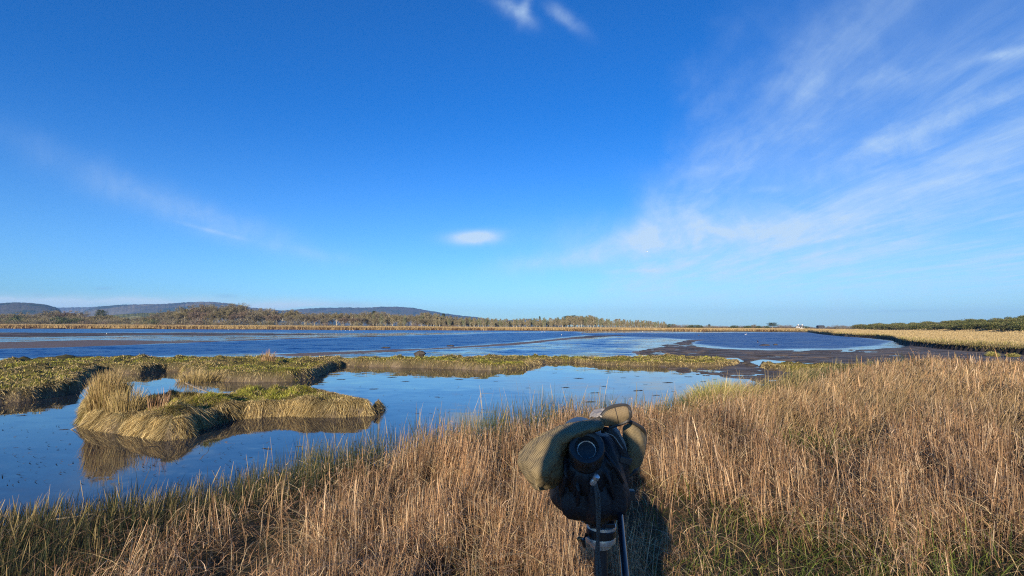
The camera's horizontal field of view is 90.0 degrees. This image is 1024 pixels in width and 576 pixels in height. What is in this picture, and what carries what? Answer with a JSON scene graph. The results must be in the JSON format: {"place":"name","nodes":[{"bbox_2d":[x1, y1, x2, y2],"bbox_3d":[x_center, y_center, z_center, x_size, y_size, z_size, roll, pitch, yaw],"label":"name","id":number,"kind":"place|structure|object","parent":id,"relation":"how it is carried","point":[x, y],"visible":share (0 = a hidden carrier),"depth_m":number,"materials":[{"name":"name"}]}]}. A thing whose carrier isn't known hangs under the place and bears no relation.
{"place":"outdoors","nodes":[
{"label":"outdoors","id":0,"kind":"place"},
{"bbox_2d":[0,302,61,319],"bbox_3d":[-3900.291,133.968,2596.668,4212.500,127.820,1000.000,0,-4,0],"label":"hill","id":1,"kind":"structure","parent":0,"point":[23,308],"depth_m":2355.33,"materials":[{"name":"blue"}]},
{"bbox_2d":[58,307,94,313],"bbox_3d":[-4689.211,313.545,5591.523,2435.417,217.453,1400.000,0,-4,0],"label":"hill","id":2,"kind":"structure","parent":0,"point":[75,309],"depth_m":5381.00,"materials":[{"name":"blue"}]},
{"bbox_2d":[93,312,210,324],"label":"hill","id":3,"kind":"structure","parent":0,"point":[129,316],"depth_m":1424.96,"materials":[{"name":"blue"}]},
{"bbox_2d":[82,302,340,325],"bbox_3d":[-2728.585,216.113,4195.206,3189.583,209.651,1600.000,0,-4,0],"label":"hill","id":4,"kind":"structure","parent":0,"point":[131,309],"depth_m":3861.44,"materials":[{"name":"blue"}]},
{"bbox_2d":[2,368,671,485],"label":"weed specks","id":5,"kind":"object","parent":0,"point":[205,434],"visible":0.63,"depth_m":8.67,"materials":[{"name":"green plant"}]},
{"bbox_2d":[280,306,490,325],"bbox_3d":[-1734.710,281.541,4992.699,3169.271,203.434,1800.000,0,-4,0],"label":"hill","id":6,"kind":"structure","parent":0,"point":[407,311],"depth_m":4625.94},
{"bbox_2d":[0,329,994,525],"bbox_3d":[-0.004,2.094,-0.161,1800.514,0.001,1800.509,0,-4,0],"label":"water","id":7,"kind":"structure","parent":0,"point":[425,390],"depth_m":16.80,"materials":[{"name":"blue liquid"}]},
{"bbox_2d":[0,326,1023,575],"bbox_3d":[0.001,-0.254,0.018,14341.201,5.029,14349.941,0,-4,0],"label":"ground","id":8,"kind":"structure","parent":0,"point":[686,348],"depth_m":6.08,"materials":[{"name":"plant"}]},
{"bbox_2d":[0,313,14,318],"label":"bare tree","id":9,"kind":"object","parent":8,"relation":"on","point":[3,317],"visible":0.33,"depth_m":465.23,"materials":[{"name":"brown plant"}]},
{"bbox_2d":[6,314,26,319],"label":"bush","id":10,"kind":"object","parent":8,"relation":"on","point":[16,317],"visible":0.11,"depth_m":438.45,"materials":[{"name":"green plant"}]},
{"bbox_2d":[7,320,26,323],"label":"bush","id":11,"kind":"object","parent":8,"relation":"on","point":[12,322],"visible":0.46,"depth_m":405.71,"materials":[{"name":"brown plant"}]},
{"bbox_2d":[6,311,29,316],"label":"bare tree","id":12,"kind":"object","parent":8,"relation":"on","point":[19,313],"visible":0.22,"depth_m":474.58,"materials":[{"name":"brown plant"}]},
{"bbox_2d":[19,317,34,323],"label":"bush","id":13,"kind":"object","parent":8,"relation":"on","point":[26,320],"visible":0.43,"depth_m":413.00,"materials":[{"name":"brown plant"}]},
{"bbox_2d":[16,314,41,320],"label":"bare tree","id":14,"kind":"object","parent":8,"relation":"on","point":[30,317],"visible":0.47,"depth_m":458.99,"materials":[{"name":"brown plant"}]},
{"bbox_2d":[28,319,50,323],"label":"bush","id":15,"kind":"object","parent":8,"relation":"on","point":[38,322],"visible":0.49,"depth_m":405.70,"materials":[{"name":"brown plant"}]},
{"bbox_2d":[38,310,62,318],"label":"bare tree","id":16,"kind":"object","parent":8,"relation":"on","point":[50,312],"visible":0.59,"depth_m":457.97,"materials":[{"name":"brown plant"}]},
{"bbox_2d":[54,317,70,323],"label":"bush","id":17,"kind":"object","parent":8,"relation":"on","point":[62,320],"visible":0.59,"depth_m":407.79,"materials":[{"name":"green plant"}]},
{"bbox_2d":[54,310,75,317],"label":"bare tree","id":18,"kind":"object","parent":8,"relation":"on","point":[64,313],"visible":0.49,"depth_m":457.93,"materials":[{"name":"grey plant"}]},
{"bbox_2d":[69,318,81,322],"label":"bush","id":19,"kind":"object","parent":8,"relation":"on","point":[75,320],"visible":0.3,"depth_m":419.42,"materials":[{"name":"green plant"}]},
{"bbox_2d":[66,311,90,318],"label":"bare tree","id":20,"kind":"object","parent":8,"relation":"on","point":[87,314],"visible":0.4,"depth_m":467.05,"materials":[{"name":"brown plant"}]},
{"bbox_2d":[93,310,108,319],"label":"bare tree","id":21,"kind":"object","parent":8,"relation":"on","point":[100,312],"visible":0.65,"depth_m":478.61,"materials":[{"name":"green plant"}]},
{"bbox_2d":[80,367,137,415],"bbox_3d":[-8.677,2.232,11.063,1.109,1.094,0.922,0,-4,0],"label":"reed clump","id":22,"kind":"object","parent":8,"relation":"on","point":[96,394],"visible":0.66,"depth_m":10.87,"materials":[{"name":"beige plant"}]},
{"bbox_2d":[135,316,149,320],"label":"bare tree","id":23,"kind":"object","parent":8,"relation":"on","point":[144,318],"visible":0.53,"depth_m":449.96,"materials":[{"name":"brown plant"}]},
{"bbox_2d":[147,319,159,324],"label":"bush","id":24,"kind":"object","parent":8,"relation":"on","point":[152,321],"visible":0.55,"depth_m":402.05,"materials":[{"name":"green plant"}]},
{"bbox_2d":[149,312,164,318],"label":"bare tree","id":25,"kind":"object","parent":8,"relation":"on","point":[155,316],"visible":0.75,"depth_m":423.61,"materials":[{"name":"brown plant"}]},
{"bbox_2d":[154,319,173,324],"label":"bush","id":26,"kind":"object","parent":8,"relation":"on","point":[162,321],"visible":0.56,"depth_m":399.51,"materials":[{"name":"brown plant"}]},
{"bbox_2d":[161,314,182,324],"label":"bare tree","id":27,"kind":"object","parent":8,"relation":"on","point":[172,317],"visible":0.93,"depth_m":394.82,"materials":[{"name":"brown plant"}]},
{"bbox_2d":[174,311,190,324],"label":"bare tree","id":28,"kind":"object","parent":8,"relation":"on","point":[185,315],"visible":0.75,"depth_m":397.04,"materials":[{"name":"brown plant"}]},
{"bbox_2d":[172,317,193,324],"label":"bush","id":29,"kind":"object","parent":8,"relation":"on","point":[182,320],"visible":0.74,"depth_m":394.08,"materials":[{"name":"brown plant"}]},
{"bbox_2d":[173,305,196,321],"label":"bare tree","id":30,"kind":"object","parent":8,"relation":"on","point":[182,310],"visible":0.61,"depth_m":402.79,"materials":[{"name":"brown plant"}]},
{"bbox_2d":[187,318,203,324],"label":"bush","id":31,"kind":"object","parent":8,"relation":"on","point":[196,323],"visible":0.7,"depth_m":379.89,"materials":[{"name":"brown plant"}]},
{"bbox_2d":[187,310,205,321],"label":"bare tree","id":32,"kind":"object","parent":8,"relation":"on","point":[194,315],"visible":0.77,"depth_m":393.81,"materials":[{"name":"grey plant"}]},
{"bbox_2d":[174,369,222,382],"bbox_3d":[-11.971,3.347,19.610,1.858,0.529,1.551,0,-4,0],"label":"reed clump","id":33,"kind":"object","parent":8,"relation":"on","point":[208,376],"visible":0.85,"depth_m":19.46,"materials":[{"name":"beige plant"}]},
{"bbox_2d":[189,304,210,316],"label":"bare tree","id":34,"kind":"object","parent":8,"relation":"on","point":[201,305],"visible":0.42,"depth_m":402.42,"materials":[{"name":"grey plant"}]},
{"bbox_2d":[196,304,215,324],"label":"bare tree","id":35,"kind":"object","parent":8,"relation":"on","point":[207,308],"visible":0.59,"depth_m":402.42,"materials":[{"name":"brown plant"}]},
{"bbox_2d":[199,310,215,324],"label":"bare tree","id":36,"kind":"object","parent":8,"relation":"on","point":[203,314],"visible":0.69,"depth_m":388.64,"materials":[{"name":"brown plant"}]},
{"bbox_2d":[202,319,217,324],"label":"bush","id":37,"kind":"object","parent":8,"relation":"on","point":[207,323],"visible":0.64,"depth_m":385.72,"materials":[{"name":"grey plant"}]},
{"bbox_2d":[202,311,224,324],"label":"bare tree","id":38,"kind":"object","parent":8,"relation":"on","point":[219,317],"visible":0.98,"depth_m":386.74,"materials":[{"name":"brown plant"}]},
{"bbox_2d":[209,305,231,321],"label":"bare tree","id":39,"kind":"object","parent":8,"relation":"on","point":[214,311],"visible":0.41,"depth_m":401.70,"materials":[{"name":"brown plant"}]},
{"bbox_2d":[213,307,235,322],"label":"bare tree","id":40,"kind":"object","parent":8,"relation":"on","point":[222,311],"visible":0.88,"depth_m":392.69,"materials":[{"name":"brown plant"}]},
{"bbox_2d":[220,319,236,324],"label":"bush","id":41,"kind":"object","parent":8,"relation":"on","point":[227,322],"visible":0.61,"depth_m":370.10,"materials":[{"name":"brown plant"}]},
{"bbox_2d":[71,383,386,441],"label":"island grass","id":42,"kind":"structure","parent":8,"relation":"on","point":[271,393],"depth_m":11.51,"materials":[{"name":"beige plant"}]},
{"bbox_2d":[102,383,152,414],"bbox_3d":[-7.981,2.297,10.643,0.959,0.676,0.818,0,-4,0],"label":"reed clump","id":43,"kind":"object","parent":42,"relation":"on","point":[115,404],"visible":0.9,"depth_m":10.54,"materials":[{"name":"beige plant"}]},
{"bbox_2d":[146,387,170,409],"bbox_3d":[-7.174,2.264,10.479,0.533,0.609,0.465,0,-4,0],"label":"reed clump","id":44,"kind":"object","parent":42,"relation":"on","point":[166,396],"visible":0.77,"depth_m":10.40,"materials":[{"name":"brown plant"}]},
{"bbox_2d":[221,302,249,323],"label":"bare tree","id":45,"kind":"object","parent":8,"relation":"on","point":[230,306],"visible":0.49,"depth_m":400.84,"materials":[{"name":"brown plant"}]},
{"bbox_2d":[228,312,243,324],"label":"bare tree","id":46,"kind":"object","parent":8,"relation":"on","point":[232,316],"visible":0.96,"depth_m":373.52,"materials":[{"name":"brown plant"}]},
{"bbox_2d":[227,317,248,324],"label":"bush","id":47,"kind":"object","parent":8,"relation":"on","point":[237,320],"visible":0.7,"depth_m":369.37,"materials":[{"name":"grey plant"}]},
{"bbox_2d":[229,305,250,322],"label":"bare tree","id":48,"kind":"object","parent":8,"relation":"on","point":[241,308],"visible":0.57,"depth_m":399.60,"materials":[{"name":"brown plant"}]},
{"bbox_2d":[238,309,253,322],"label":"bare tree","id":49,"kind":"object","parent":8,"relation":"on","point":[242,313],"visible":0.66,"depth_m":386.62,"materials":[{"name":"brown plant"}]},
{"bbox_2d":[234,319,257,325],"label":"bush","id":50,"kind":"object","parent":8,"relation":"on","point":[251,322],"visible":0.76,"depth_m":372.43,"materials":[{"name":"grey plant"}]},
{"bbox_2d":[244,315,256,321],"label":"bare tree","id":51,"kind":"object","parent":8,"relation":"on","point":[253,319],"visible":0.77,"depth_m":376.94,"materials":[{"name":"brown plant"}]},
{"bbox_2d":[246,312,260,319],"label":"bare tree","id":52,"kind":"object","parent":8,"relation":"on","point":[257,316],"visible":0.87,"depth_m":377.85,"materials":[{"name":"brown plant"}]},
{"bbox_2d":[259,320,273,325],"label":"bush","id":53,"kind":"object","parent":8,"relation":"on","point":[266,323],"visible":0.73,"depth_m":360.53,"materials":[{"name":"grey plant"}]},
{"bbox_2d":[254,308,279,319],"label":"bare tree","id":54,"kind":"object","parent":8,"relation":"on","point":[267,312],"visible":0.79,"depth_m":384.63,"materials":[{"name":"brown plant"}]},
{"bbox_2d":[260,352,276,361],"bbox_3d":[-11.476,3.209,24.056,0.894,0.724,0.800,-2,-5,22],"label":"reed clump","id":55,"kind":"object","parent":8,"relation":"on","point":[269,358],"visible":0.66,"depth_m":24.07,"materials":[{"name":"beige plant"}]},
{"bbox_2d":[261,313,280,322],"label":"bare tree","id":56,"kind":"object","parent":8,"relation":"on","point":[268,317],"visible":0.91,"depth_m":368.52,"materials":[{"name":"brown plant"}]},
{"bbox_2d":[275,313,287,323],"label":"bare tree","id":57,"kind":"object","parent":8,"relation":"on","point":[282,315],"visible":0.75,"depth_m":382.62,"materials":[{"name":"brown plant"}]},
{"bbox_2d":[284,316,295,322],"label":"bare tree","id":58,"kind":"object","parent":8,"relation":"on","point":[289,318],"visible":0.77,"depth_m":365.66,"materials":[{"name":"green plant"}]},
{"bbox_2d":[284,309,300,317],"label":"bare tree","id":59,"kind":"object","parent":8,"relation":"on","point":[289,313],"visible":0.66,"depth_m":383.15,"materials":[{"name":"green plant"}]},
{"bbox_2d":[285,319,305,325],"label":"bush","id":60,"kind":"object","parent":8,"relation":"on","point":[292,323],"visible":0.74,"depth_m":349.37,"materials":[{"name":"grey plant"}]},
{"bbox_2d":[295,313,313,325],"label":"bare tree","id":61,"kind":"object","parent":8,"relation":"on","point":[302,317],"visible":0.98,"depth_m":354.32,"materials":[{"name":"green plant"}]},
{"bbox_2d":[304,315,316,323],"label":"bare tree","id":62,"kind":"object","parent":8,"relation":"on","point":[313,320],"visible":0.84,"depth_m":358.05,"materials":[{"name":"grey plant"}]},
{"bbox_2d":[314,312,333,324],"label":"bare tree","id":63,"kind":"object","parent":8,"relation":"on","point":[320,316],"visible":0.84,"depth_m":366.11,"materials":[{"name":"green plant"}]},
{"bbox_2d":[320,317,330,322],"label":"bare tree","id":64,"kind":"object","parent":8,"relation":"on","point":[324,320],"visible":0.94,"depth_m":357.05,"materials":[{"name":"green plant"}]},
{"bbox_2d":[329,312,345,325],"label":"bare tree","id":65,"kind":"object","parent":8,"relation":"on","point":[337,316],"visible":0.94,"depth_m":363.14,"materials":[{"name":"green plant"}]},
{"bbox_2d":[338,316,348,324],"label":"bare tree","id":66,"kind":"object","parent":8,"relation":"on","point":[345,319],"visible":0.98,"depth_m":346.87,"materials":[{"name":"grey plant"}]},
{"bbox_2d":[349,317,361,325],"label":"bare tree","id":67,"kind":"object","parent":8,"relation":"on","point":[357,318],"visible":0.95,"depth_m":344.75,"materials":[{"name":"grey plant"}]},
{"bbox_2d":[352,321,363,325],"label":"bush","id":68,"kind":"object","parent":8,"relation":"on","point":[358,322],"visible":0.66,"depth_m":337.79,"materials":[{"name":"grey plant"}]},
{"bbox_2d":[360,311,377,325],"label":"bare tree","id":69,"kind":"object","parent":8,"relation":"on","point":[367,314],"visible":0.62,"depth_m":365.20,"materials":[{"name":"green plant"}]},
{"bbox_2d":[0,353,739,402],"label":"marsh grass","id":70,"kind":"structure","parent":8,"relation":"on","point":[62,377],"depth_m":24.15,"materials":[{"name":"green plant"}]},
{"bbox_2d":[371,318,379,324],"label":"bare tree","id":71,"kind":"object","parent":8,"relation":"on","point":[374,320],"visible":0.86,"depth_m":354.88,"materials":[{"name":"green plant"}]},
{"bbox_2d":[374,311,386,325],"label":"bare tree","id":72,"kind":"object","parent":8,"relation":"on","point":[381,312],"visible":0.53,"depth_m":356.55,"materials":[{"name":"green plant"}]},
{"bbox_2d":[389,314,395,325],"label":"tree","id":73,"kind":"object","parent":8,"relation":"on","point":[392,320],"visible":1,"depth_m":343.60,"materials":[{"name":"green plant"}]},
{"bbox_2d":[400,317,411,323],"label":"bare tree","id":74,"kind":"object","parent":8,"relation":"on","point":[407,320],"visible":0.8,"depth_m":341.55,"materials":[{"name":"green plant"}]},
{"bbox_2d":[0,324,836,331],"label":"reed belt","id":75,"kind":"object","parent":8,"relation":"on","point":[91,326],"visible":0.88,"depth_m":297.46,"materials":[{"name":"beige plant"}]},
{"bbox_2d":[413,350,425,356],"bbox_3d":[-5.683,4.071,31.559,0.647,0.521,0.606,3,-5,-35],"label":"rock","id":76,"kind":"object","parent":8,"relation":"on","point":[419,353],"visible":0.81,"depth_m":31.40,"materials":[{"name":"stone"}]},
{"bbox_2d":[416,318,426,325],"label":"bare tree","id":77,"kind":"object","parent":8,"relation":"on","point":[421,320],"visible":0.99,"depth_m":336.02,"materials":[{"name":"green plant"}]},
{"bbox_2d":[0,353,1003,575],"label":"rushes","id":78,"kind":"object","parent":8,"relation":"on","point":[113,510],"visible":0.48,"depth_m":4.86,"materials":[{"name":"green plant"}]},
{"bbox_2d":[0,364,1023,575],"bbox_3d":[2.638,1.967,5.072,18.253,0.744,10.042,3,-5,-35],"label":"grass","id":79,"kind":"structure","parent":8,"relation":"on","point":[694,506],"depth_m":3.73,"materials":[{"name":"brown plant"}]},
{"bbox_2d":[4,347,1023,575],"bbox_3d":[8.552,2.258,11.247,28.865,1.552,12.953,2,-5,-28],"label":"reeds","id":80,"kind":"object","parent":8,"relation":"on","point":[855,382],"visible":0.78,"depth_m":4.77,"materials":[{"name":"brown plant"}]},
{"bbox_2d":[34,350,1023,575],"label":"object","id":81,"kind":"object","parent":8,"relation":"on","point":[581,547],"visible":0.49,"depth_m":3.81,"materials":[{"name":"brown plant"}]},
{"bbox_2d":[577,489,634,575],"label":"tripod","id":82,"kind":"object","parent":8,"relation":"on","point":[607,539],"visible":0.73,"depth_m":0.90,"materials":[{"name":"grey metal"}]},
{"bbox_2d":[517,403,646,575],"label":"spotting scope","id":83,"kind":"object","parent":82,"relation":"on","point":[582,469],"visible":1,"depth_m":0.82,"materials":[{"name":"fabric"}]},
{"bbox_2d":[668,377,763,407],"bbox_3d":[4.567,2.495,11.436,2.249,1.061,1.938,0,-4,0],"label":"grass tussock","id":84,"kind":"object","parent":8,"relation":"on","point":[705,389],"depth_m":11.36,"materials":[{"name":"plant"}]},
{"bbox_2d":[760,361,863,371],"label":"islet grass","id":85,"kind":"structure","parent":8,"relation":"on","point":[794,366],"depth_m":24.72,"materials":[{"name":"green plant"}]},
{"bbox_2d":[816,325,824,328],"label":"barn","id":86,"kind":"structure","parent":8,"relation":"on","point":[820,326],"depth_m":466.51,"materials":[{"name":"grey"}]},
{"bbox_2d":[888,324,901,329],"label":"gorse bush","id":87,"kind":"object","parent":8,"relation":"on","point":[894,326],"visible":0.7,"depth_m":227.41,"materials":[{"name":"green plant"}]},
{"bbox_2d":[801,328,1023,351],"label":"bank grass","id":88,"kind":"structure","parent":8,"relation":"on","point":[995,338],"depth_m":77.16,"materials":[{"name":"beige plant"}]},
{"bbox_2d":[910,325,924,329],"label":"gorse bush","id":89,"kind":"object","parent":8,"relation":"on","point":[918,327],"visible":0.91,"depth_m":204.83,"materials":[{"name":"green plant"}]},
{"bbox_2d":[925,324,941,329],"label":"gorse bush","id":90,"kind":"object","parent":8,"relation":"on","point":[931,326],"visible":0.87,"depth_m":190.20,"materials":[{"name":"green plant"}]},
{"bbox_2d":[935,325,945,329],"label":"gorse bush","id":91,"kind":"object","parent":8,"relation":"on","point":[939,327],"visible":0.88,"depth_m":186.21,"materials":[{"name":"green plant"}]},
{"bbox_2d":[958,323,976,329],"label":"gorse bush","id":92,"kind":"object","parent":8,"relation":"on","point":[967,327],"visible":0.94,"depth_m":161.50,"materials":[{"name":"green plant"}]},
{"bbox_2d":[966,322,982,328],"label":"gorse bush","id":93,"kind":"object","parent":8,"relation":"on","point":[977,324],"visible":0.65,"depth_m":161.05,"materials":[{"name":"green plant"}]},
{"bbox_2d":[985,323,1000,329],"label":"gorse bush","id":94,"kind":"object","parent":8,"relation":"on","point":[993,326],"visible":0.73,"depth_m":142.37,"materials":[{"name":"green plant"}]},
{"bbox_2d":[984,351,1003,356],"bbox_3d":[34.903,4.783,37.150,1.241,0.443,1.151,0,-4,0],"label":"grass tuft","id":95,"kind":"object","parent":8,"relation":"on","point":[991,353],"visible":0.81,"depth_m":37.09,"materials":[{"name":"green plant"}]},
{"bbox_2d":[999,324,1010,330],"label":"gorse bush","id":96,"kind":"object","parent":8,"relation":"on","point":[1005,326],"visible":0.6,"depth_m":132.50,"materials":[{"name":"green plant"}]},
{"bbox_2d":[998,318,1012,322],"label":"gorse bush","id":97,"kind":"object","parent":8,"relation":"on","point":[1002,320],"visible":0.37,"depth_m":150.84,"materials":[{"name":"green plant"}]},
{"bbox_2d":[1005,352,1020,356],"bbox_3d":[35.744,4.791,36.520,1.332,0.401,1.209,0,-4,0],"label":"grass tuft","id":98,"kind":"object","parent":8,"relation":"on","point":[1013,354],"visible":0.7,"depth_m":36.40,"materials":[{"name":"green plant"}]},
{"bbox_2d":[1011,323,1023,331],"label":"gorse bush","id":99,"kind":"object","parent":8,"relation":"on","point":[1019,326],"visible":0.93,"depth_m":124.33,"materials":[{"name":"green plant"}]},
{"bbox_2d":[0,0,1023,326],"label":"sky","id":100,"kind":"structure","parent":0,"point":[812,163],"materials":[{"name":"blue"}]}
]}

